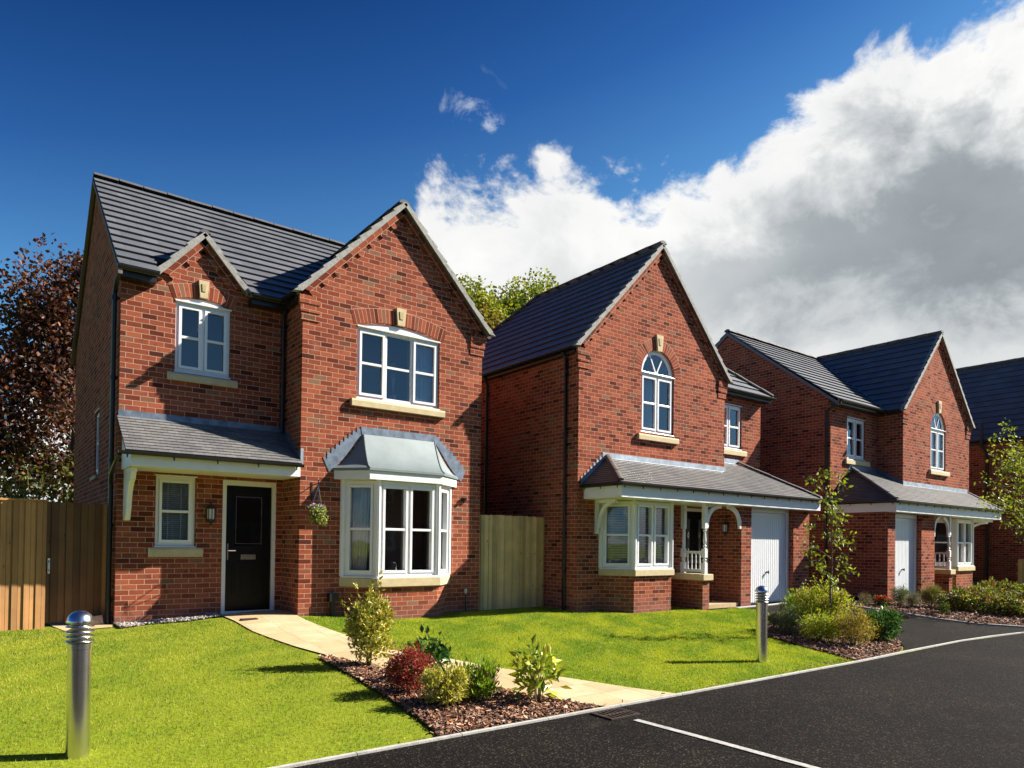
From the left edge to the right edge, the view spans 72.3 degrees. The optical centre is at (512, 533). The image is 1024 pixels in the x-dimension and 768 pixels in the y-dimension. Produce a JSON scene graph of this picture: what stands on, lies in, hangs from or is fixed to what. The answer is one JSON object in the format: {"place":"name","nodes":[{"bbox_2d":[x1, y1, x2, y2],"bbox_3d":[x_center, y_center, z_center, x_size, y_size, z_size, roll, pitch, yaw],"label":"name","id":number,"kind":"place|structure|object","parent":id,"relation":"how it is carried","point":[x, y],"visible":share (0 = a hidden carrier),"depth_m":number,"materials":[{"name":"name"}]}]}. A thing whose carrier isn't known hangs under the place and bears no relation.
{"place":"outdoors","nodes":[
{"label":"outdoors","id":0,"kind":"place"},
{"bbox_2d":[49,622,113,630],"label":"side path","id":1,"kind":"structure","parent":0,"point":[61,625],"depth_m":11.08,"materials":[{"name":"beige concrete"}]},
{"bbox_2d":[91,615,103,624],"bbox_3d":[-6.682,1.396,11.261,0.221,0.176,0.136,1,-1,-26],"label":"stone block","id":2,"kind":"object","parent":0,"point":[98,619],"depth_m":11.22,"materials":[{"name":"brown stone"}]},
{"bbox_2d":[0,619,430,767],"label":"lawn grass","id":3,"kind":"structure","parent":0,"point":[16,638],"depth_m":7.35,"materials":[{"name":"green plant"}]},
{"bbox_2d":[221,610,674,705],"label":"path","id":4,"kind":"structure","parent":0,"point":[290,628],"depth_m":9.66,"materials":[{"name":"beige concrete"}]},
{"bbox_2d":[240,618,257,620],"bbox_3d":[-4.338,1.423,11.545,0.260,0.042,0.130,1,-1,-37],"label":"channel grate","id":5,"kind":"object","parent":4,"relation":"on","point":[244,619],"visible":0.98,"depth_m":11.53,"materials":[{"name":"black plastic"}]},
{"bbox_2d":[0,581,1013,767],"bbox_3d":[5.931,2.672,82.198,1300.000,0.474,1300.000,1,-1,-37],"label":"ground","id":6,"kind":"structure","parent":0,"point":[55,751],"depth_m":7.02,"materials":[{"name":"plant"}]},
{"bbox_2d":[0,498,48,630],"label":"board fence","id":7,"kind":"object","parent":6,"relation":"on","point":[23,526],"visible":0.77,"depth_m":10.62,"materials":[{"name":"brown wood"}]},
{"bbox_2d":[0,470,68,502],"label":"hedge shrub","id":8,"kind":"object","parent":6,"relation":"on","point":[21,492],"visible":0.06,"depth_m":17.52,"materials":[{"name":"green plant"}]},
{"bbox_2d":[0,232,83,502],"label":"copper beech","id":9,"kind":"object","parent":6,"relation":"on","point":[40,375],"visible":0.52,"depth_m":21.24,"materials":[{"name":"brown plant"}]},
{"bbox_2d":[45,502,106,622],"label":"side gate","id":10,"kind":"structure","parent":6,"relation":"on","point":[75,578],"depth_m":11.28,"materials":[{"name":"brown wood"}]},
{"bbox_2d":[65,610,94,758],"bbox_3d":[-3.289,1.160,5.315,0.194,1.150,0.194,1,-1,-37],"label":"bollard light","id":11,"kind":"object","parent":6,"relation":"on","point":[78,694],"visible":0.99,"depth_m":5.25,"materials":[{"name":"metal"}]},
{"bbox_2d":[70,172,494,624],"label":"brick house","id":12,"kind":"structure","parent":6,"relation":"on","point":[246,385],"depth_m":12.64,"materials":[{"name":"brick"}]},
{"bbox_2d":[90,408,99,480],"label":"side window","id":13,"kind":"structure","parent":12,"relation":"in","point":[95,477],"depth_m":13.60,"materials":[{"name":"white plastic"}]},
{"bbox_2d":[148,474,202,556],"bbox_3d":[-5.923,-0.194,12.131,1.220,1.820,0.955,1,-1,-37],"label":"window","id":14,"kind":"structure","parent":12,"relation":"in","point":[175,494],"depth_m":11.89,"materials":[{"name":"white plastic"}]},
{"bbox_2d":[167,299,237,388],"bbox_3d":[-5.574,-3.197,12.400,1.490,1.920,0.965,1,-1,-37],"label":"window","id":15,"kind":"structure","parent":12,"relation":"in","point":[202,329],"depth_m":12.25,"materials":[{"name":"white plastic"}]},
{"bbox_2d":[308,485,328,526],"bbox_3d":[-3.334,-0.467,12.051,0.331,0.721,0.406,1,-1,8],"label":"hanging basket","id":16,"kind":"object","parent":12,"relation":"hanging from","point":[318,513],"visible":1,"depth_m":12.00,"materials":[{"name":"green metal"}]},
{"bbox_2d":[342,480,375,577],"bbox_3d":[-2.745,-0.081,12.713,0.604,1.752,0.227,1,-1,2],"label":"bay window","id":17,"kind":"structure","parent":12,"relation":"in","point":[357,491],"depth_m":12.72,"materials":[{"name":"white plastic"}]},
{"bbox_2d":[350,324,445,418],"bbox_3d":[-2.392,-3.023,13.693,2.350,2.090,0.990,1,-1,-37],"label":"window","id":18,"kind":"structure","parent":12,"relation":"in","point":[397,366],"depth_m":13.82,"materials":[{"name":"white plastic"}]},
{"bbox_2d":[380,481,435,576],"bbox_3d":[-1.949,-0.067,13.043,1.210,1.752,0.170,1,-1,-37],"label":"bay window","id":19,"kind":"structure","parent":12,"relation":"in","point":[407,488],"depth_m":13.02,"materials":[{"name":"white plastic"}]},
{"bbox_2d":[440,485,449,575],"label":"bay window","id":20,"kind":"structure","parent":12,"relation":"in","point":[444,490],"depth_m":13.89,"materials":[{"name":"white plastic"}]},
{"bbox_2d":[318,654,597,735],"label":"bark mulch","id":21,"kind":"object","parent":6,"relation":"on","point":[469,711],"visible":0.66,"depth_m":7.05,"materials":[{"name":"brown wood"}]},
{"bbox_2d":[341,570,397,665],"bbox_3d":[-1.772,1.071,8.767,0.686,1.246,0.697,1,-1,-2],"label":"variegated shrub","id":22,"kind":"object","parent":21,"relation":"on","point":[357,622],"visible":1,"depth_m":8.67,"materials":[{"name":"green plant"}]},
{"bbox_2d":[379,639,440,694],"bbox_3d":[-1.091,1.441,7.474,0.617,0.610,0.623,1,-1,-37],"label":"red leaved shrub","id":23,"kind":"object","parent":21,"relation":"on","point":[398,671],"visible":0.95,"depth_m":7.42,"materials":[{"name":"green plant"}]},
{"bbox_2d":[407,625,452,673],"bbox_3d":[-0.954,1.435,8.082,0.577,0.747,0.600,0,-1,21],"label":"dark green plant","id":24,"kind":"object","parent":21,"relation":"on","point":[441,655],"visible":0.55,"depth_m":8.05,"materials":[{"name":"green plant"}]},
{"bbox_2d":[415,662,473,706],"bbox_3d":[-0.680,1.524,7.057,0.575,0.494,0.549,1,-1,13],"label":"golden shrub","id":25,"kind":"object","parent":21,"relation":"on","point":[449,687],"visible":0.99,"depth_m":6.96,"materials":[{"name":"yellow plant"}]},
{"bbox_2d":[453,654,502,698],"bbox_3d":[-0.370,1.513,7.286,0.537,0.531,0.556,0,-1,32],"label":"budding shrub","id":26,"kind":"object","parent":21,"relation":"on","point":[484,681],"visible":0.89,"depth_m":7.22,"materials":[{"name":"green plant"}]},
{"bbox_2d":[507,634,571,700],"bbox_3d":[0.297,1.431,7.340,0.680,0.743,0.700,1,-1,-37],"label":"laurel plant","id":27,"kind":"object","parent":21,"relation":"on","point":[530,681],"visible":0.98,"depth_m":7.32,"materials":[{"name":"green plant"}]},
{"bbox_2d":[464,589,466,611],"bbox_3d":[-0.948,1.423,14.176,0.060,0.610,0.057,1,-1,-37],"label":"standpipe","id":28,"kind":"object","parent":6,"relation":"on","point":[465,590],"visible":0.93,"depth_m":14.16,"materials":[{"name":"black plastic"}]},
{"bbox_2d":[456,273,509,329],"bbox_3d":[-2.392,-4.958,31.692,4.097,13.668,4.706,1,-1,13],"label":"maple tree","id":29,"kind":"object","parent":6,"relation":"on","point":[488,308],"visible":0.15,"depth_m":31.58,"materials":[{"name":"green plant"}]},
{"bbox_2d":[479,515,544,609],"bbox_3d":[-0.039,0.673,15.152,1.840,2.118,0.086,1,-1,-37],"label":"board fence","id":30,"kind":"object","parent":6,"relation":"on","point":[511,561],"visible":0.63,"depth_m":15.13,"materials":[{"name":"brown wood"}]},
{"bbox_2d":[481,267,558,323],"bbox_3d":[1.101,-5.785,35.808,5.853,15.330,5.869,1,-1,5],"label":"maple tree","id":31,"kind":"object","parent":6,"relation":"on","point":[516,301],"visible":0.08,"depth_m":34.76,"materials":[{"name":"green plant"}]},
{"bbox_2d":[269,632,1023,767],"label":"kerb","id":32,"kind":"structure","parent":6,"relation":"on","point":[329,758],"depth_m":6.91,"materials":[{"name":"concrete"}]},
{"bbox_2d":[404,647,900,738],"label":"fallen leaves","id":33,"kind":"object","parent":6,"relation":"on","point":[734,679],"visible":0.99,"depth_m":9.79,"materials":[{"name":"brown plant"}]},
{"bbox_2d":[480,240,826,612],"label":"brick house","id":34,"kind":"structure","parent":6,"relation":"on","point":[621,403],"depth_m":16.38,"materials":[{"name":"red brick"}]},
{"bbox_2d":[601,501,631,568],"bbox_3d":[2.281,0.033,15.204,0.694,1.474,0.190,0,-1,18],"label":"bay window","id":35,"kind":"structure","parent":34,"relation":"in","point":[611,563],"depth_m":15.23,"materials":[{"name":"white plastic"}]},
{"bbox_2d":[636,501,669,568],"bbox_3d":[3.065,0.046,15.444,1.161,1.474,0.190,1,-1,-37],"label":"bay window","id":36,"kind":"structure","parent":34,"relation":"in","point":[651,561],"depth_m":15.43,"materials":[{"name":"white plastic"}]},
{"bbox_2d":[637,351,679,444],"bbox_3d":[3.169,-3.140,16.728,1.716,2.577,0.965,1,-1,-37],"label":"arched window","id":37,"kind":"structure","parent":34,"relation":"in","point":[656,388],"depth_m":16.61,"materials":[{"name":"white plastic"}]},
{"bbox_2d":[657,508,663,558],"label":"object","id":38,"kind":"structure","parent":34,"relation":"in","point":[659,508],"depth_m":16.26,"materials":[{"name":"white plastic"}]},
{"bbox_2d":[724,403,747,456],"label":"window","id":39,"kind":"structure","parent":34,"relation":"in","point":[731,438],"depth_m":19.38,"materials":[{"name":"white plastic"}]},
{"bbox_2d":[751,507,788,604],"bbox_3d":[6.499,0.581,17.879,1.853,2.450,0.142,1,-1,-37],"label":"garage door","id":40,"kind":"structure","parent":34,"relation":"in","point":[769,531],"depth_m":17.99,"materials":[{"name":"white metal"}]},
{"bbox_2d":[755,586,768,662],"bbox_3d":[3.597,1.328,10.117,0.194,1.150,0.194,1,-1,-37],"label":"bollard light","id":41,"kind":"object","parent":6,"relation":"on","point":[761,624],"visible":1,"depth_m":10.05,"materials":[{"name":"metal"}]},
{"bbox_2d":[767,611,902,659],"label":"bark mulch","id":42,"kind":"object","parent":6,"relation":"on","point":[844,650],"visible":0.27,"depth_m":11.74,"materials":[{"name":"brown wood"}]},
{"bbox_2d":[767,610,782,628],"bbox_3d":[4.980,1.642,13.285,0.449,0.440,0.475,1,-1,14],"label":"lavender mound","id":43,"kind":"object","parent":42,"relation":"on","point":[772,618],"visible":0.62,"depth_m":13.24,"materials":[{"name":"green plant"}]},
{"bbox_2d":[777,597,786,614],"bbox_3d":[6.082,1.626,15.371,0.531,0.470,0.519,1,-1,-37],"label":"lavender mound","id":44,"kind":"object","parent":42,"relation":"on","point":[782,604],"visible":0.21,"depth_m":15.38,"materials":[{"name":"green plant"}]},
{"bbox_2d":[775,607,803,634],"bbox_3d":[5.017,1.590,12.687,0.579,0.571,0.626,1,-1,-37],"label":"lavender mound","id":45,"kind":"object","parent":42,"relation":"on","point":[790,622],"visible":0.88,"depth_m":12.64,"materials":[{"name":"green plant"}]},
{"bbox_2d":[784,591,799,614],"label":"strap leaved plant","id":46,"kind":"object","parent":42,"relation":"on","point":[791,594],"visible":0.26,"depth_m":14.99,"materials":[{"name":"green plant"}]},
{"bbox_2d":[777,603,806,618],"bbox_3d":[5.912,1.606,14.299,1.001,0.546,0.851,1,-1,-16],"label":"spreading conifer","id":47,"kind":"object","parent":42,"relation":"on","point":[791,608],"visible":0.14,"depth_m":14.20,"materials":[{"name":"green plant"}]},
{"bbox_2d":[796,609,844,641],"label":"golden bush","id":48,"kind":"object","parent":42,"relation":"on","point":[819,628],"visible":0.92,"depth_m":11.96,"materials":[{"name":"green plant"}]},
{"bbox_2d":[788,577,860,627],"bbox_3d":[5.774,1.336,13.079,1.299,1.125,1.280,1,-1,-8],"label":"spiraea bush","id":49,"kind":"object","parent":42,"relation":"on","point":[816,601],"visible":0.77,"depth_m":12.81,"materials":[{"name":"green plant"}]},
{"bbox_2d":[793,467,859,635],"bbox_3d":[5.814,0.386,12.688,1.226,3.200,1.263,1,-1,-37],"label":"young tree","id":50,"kind":"object","parent":42,"relation":"on","point":[829,512],"visible":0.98,"depth_m":12.62,"materials":[{"name":"green plant"}]},
{"bbox_2d":[829,599,883,645],"bbox_3d":[5.714,1.494,11.776,0.853,0.858,0.902,1,-1,-37],"label":"bronze bush","id":51,"kind":"object","parent":42,"relation":"on","point":[850,630],"visible":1,"depth_m":11.64,"materials":[{"name":"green plant"}]},
{"bbox_2d":[857,605,906,641],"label":"glossy shrub","id":52,"kind":"object","parent":42,"relation":"on","point":[890,621],"visible":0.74,"depth_m":12.35,"materials":[{"name":"green plant"}]},
{"bbox_2d":[715,329,1007,599],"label":"brick house","id":53,"kind":"structure","parent":6,"relation":"on","point":[889,425],"depth_m":21.82,"materials":[{"name":"red brick"}]},
{"bbox_2d":[845,416,869,466],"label":"window","id":54,"kind":"structure","parent":53,"relation":"in","point":[853,439],"depth_m":21.58,"materials":[{"name":"white plastic"}]},
{"bbox_2d":[895,513,916,595],"bbox_3d":[11.142,0.657,20.021,1.630,2.433,0.146,1,-1,-37],"label":"garage door","id":55,"kind":"structure","parent":53,"relation":"in","point":[905,529],"depth_m":20.18,"materials":[{"name":"white metal"}]},
{"bbox_2d":[929,412,950,476],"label":"arched window","id":56,"kind":"structure","parent":53,"relation":"in","point":[935,431],"depth_m":23.35,"materials":[{"name":"white plastic"}]},
{"bbox_2d":[935,519,954,565],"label":"window","id":57,"kind":"structure","parent":53,"relation":"in","point":[940,520],"depth_m":22.52,"materials":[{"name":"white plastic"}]},
{"bbox_2d":[958,523,966,561],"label":"bay window","id":58,"kind":"structure","parent":53,"relation":"in","point":[959,523],"depth_m":23.91,"materials":[{"name":"white plastic"}]},
{"bbox_2d":[958,519,971,565],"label":"bay window","id":59,"kind":"structure","parent":53,"relation":"in","point":[962,522],"depth_m":22.92,"materials":[{"name":"white plastic"}]},
{"bbox_2d":[853,604,1023,627],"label":"drive edging","id":60,"kind":"object","parent":6,"relation":"on","point":[949,619],"visible":0.51,"depth_m":15.47,"materials":[{"name":"concrete"}]},
{"bbox_2d":[856,600,1023,625],"bbox_3d":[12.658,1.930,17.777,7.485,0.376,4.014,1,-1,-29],"label":"bark mulch","id":61,"kind":"object","parent":6,"relation":"on","point":[966,614],"visible":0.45,"depth_m":16.56,"materials":[{"name":"brown wood"}]},
{"bbox_2d":[857,591,872,605],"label":"dry heather","id":62,"kind":"object","parent":61,"relation":"on","point":[864,599],"visible":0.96,"depth_m":17.70,"materials":[{"name":"brown"}]},
{"bbox_2d":[872,594,892,605],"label":"red flowering plant","id":63,"kind":"object","parent":61,"relation":"on","point":[878,600],"visible":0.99,"depth_m":17.66,"materials":[{"name":"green plant"}]},
{"bbox_2d":[890,583,910,604],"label":"lavender bush","id":64,"kind":"object","parent":61,"relation":"on","point":[899,595],"visible":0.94,"depth_m":17.97,"materials":[{"name":"green plant"}]},
{"bbox_2d":[905,590,921,606],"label":"lavender bush","id":65,"kind":"object","parent":61,"relation":"on","point":[911,599],"visible":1,"depth_m":17.41,"materials":[{"name":"green plant"}]},
{"bbox_2d":[919,581,941,606],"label":"ornamental grass","id":66,"kind":"object","parent":61,"relation":"on","point":[930,593],"depth_m":17.63,"materials":[{"name":"brown"}]},
{"bbox_2d":[934,601,950,612],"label":"young shrub","id":67,"kind":"object","parent":61,"relation":"on","point":[942,609],"visible":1,"depth_m":16.60,"materials":[{"name":"green plant"}]},
{"bbox_2d":[935,585,983,610],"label":"rose bush","id":68,"kind":"object","parent":61,"relation":"on","point":[964,599],"visible":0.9,"depth_m":17.19,"materials":[{"name":"green plant"}]},
{"bbox_2d":[965,581,1003,593],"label":"rose bush","id":69,"kind":"object","parent":61,"relation":"on","point":[998,589],"visible":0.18,"depth_m":18.53,"materials":[{"name":"green plant"}]},
{"bbox_2d":[969,587,1008,607],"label":"rose bush","id":70,"kind":"object","parent":61,"relation":"on","point":[983,591],"visible":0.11,"depth_m":17.69,"materials":[{"name":"green plant"}]},
{"bbox_2d":[973,418,1023,544],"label":"young tree","id":71,"kind":"object","parent":61,"relation":"on","point":[1019,517],"visible":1,"depth_m":17.18,"materials":[{"name":"green plant"}]},
{"bbox_2d":[978,576,1019,594],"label":"rose bush","id":72,"kind":"object","parent":61,"relation":"on","point":[1005,585],"visible":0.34,"depth_m":19.56,"materials":[{"name":"green plant"}]},
{"bbox_2d":[975,590,1023,614],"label":"rose bush","id":73,"kind":"object","parent":61,"relation":"on","point":[999,604],"visible":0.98,"depth_m":16.75,"materials":[{"name":"green plant"}]},
{"bbox_2d":[1005,586,1023,593],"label":"rose bush","id":74,"kind":"object","parent":61,"relation":"on","point":[1017,591],"visible":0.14,"depth_m":18.66,"materials":[{"name":"green plant"}]},
{"bbox_2d":[1010,588,1023,600],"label":"rose bush","id":75,"kind":"object","parent":61,"relation":"on","point":[1021,595],"visible":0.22,"depth_m":17.51,"materials":[{"name":"green plant"}]},
{"bbox_2d":[1015,582,1023,587],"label":"rose bush","id":76,"kind":"object","parent":61,"relation":"on","point":[1020,585],"visible":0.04,"depth_m":20.24,"materials":[{"name":"green plant"}]},
{"bbox_2d":[956,357,1023,584],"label":"brick house","id":77,"kind":"structure","parent":6,"relation":"on","point":[993,392],"depth_m":27.59,"materials":[{"name":"brick"}]},
{"bbox_2d":[1016,559,1023,583],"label":"board fence","id":78,"kind":"object","parent":6,"relation":"on","point":[1020,565],"visible":0.77,"depth_m":25.50,"materials":[{"name":"brown wood"}]},
{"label":"gravel strip","id":79,"kind":"structure","parent":6,"relation":"on","visible":0},
{"bbox_2d":[113,613,221,627],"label":"gravel stones","id":80,"kind":"object","parent":79,"relation":"on","point":[124,624],"visible":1,"depth_m":11.43,"materials":[{"name":"white gravel"}]},
{"bbox_2d":[0,0,1023,501],"label":"sky","id":81,"kind":"structure","parent":0,"point":[818,178],"materials":[{"name":"blue"}]},
{"bbox_2d":[293,633,1023,767],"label":"road","id":82,"kind":"structure","parent":0,"point":[957,705],"depth_m":6.54,"materials":[{"name":"grey asphalt"}]},
{"bbox_2d":[590,707,639,720],"bbox_3d":[1.023,1.808,6.974,0.400,0.042,0.300,1,-1,-37],"label":"drain grate","id":83,"kind":"object","parent":82,"relation":"on","point":[614,713],"visible":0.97,"depth_m":6.96,"materials":[{"name":"grey metal"}]},
{"bbox_2d":[633,719,818,767],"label":"road marking","id":84,"kind":"object","parent":82,"relation":"on","point":[732,745],"visible":1,"depth_m":5.92,"materials":[{"name":"paint"}]},
{"bbox_2d":[707,593,1023,650],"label":"driveway","id":85,"kind":"structure","parent":0,"point":[919,632],"depth_m":14.31,"materials":[{"name":"grey asphalt"}]},
{"bbox_2d":[735,600,807,607],"bbox_3d":[6.666,1.786,17.687,3.453,0.104,0.114,1,-1,-38],"label":"concrete edge","id":86,"kind":"object","parent":85,"relation":"on","point":[755,605],"visible":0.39,"depth_m":17.00,"materials":[{"name":"grey concrete"}]}
]}

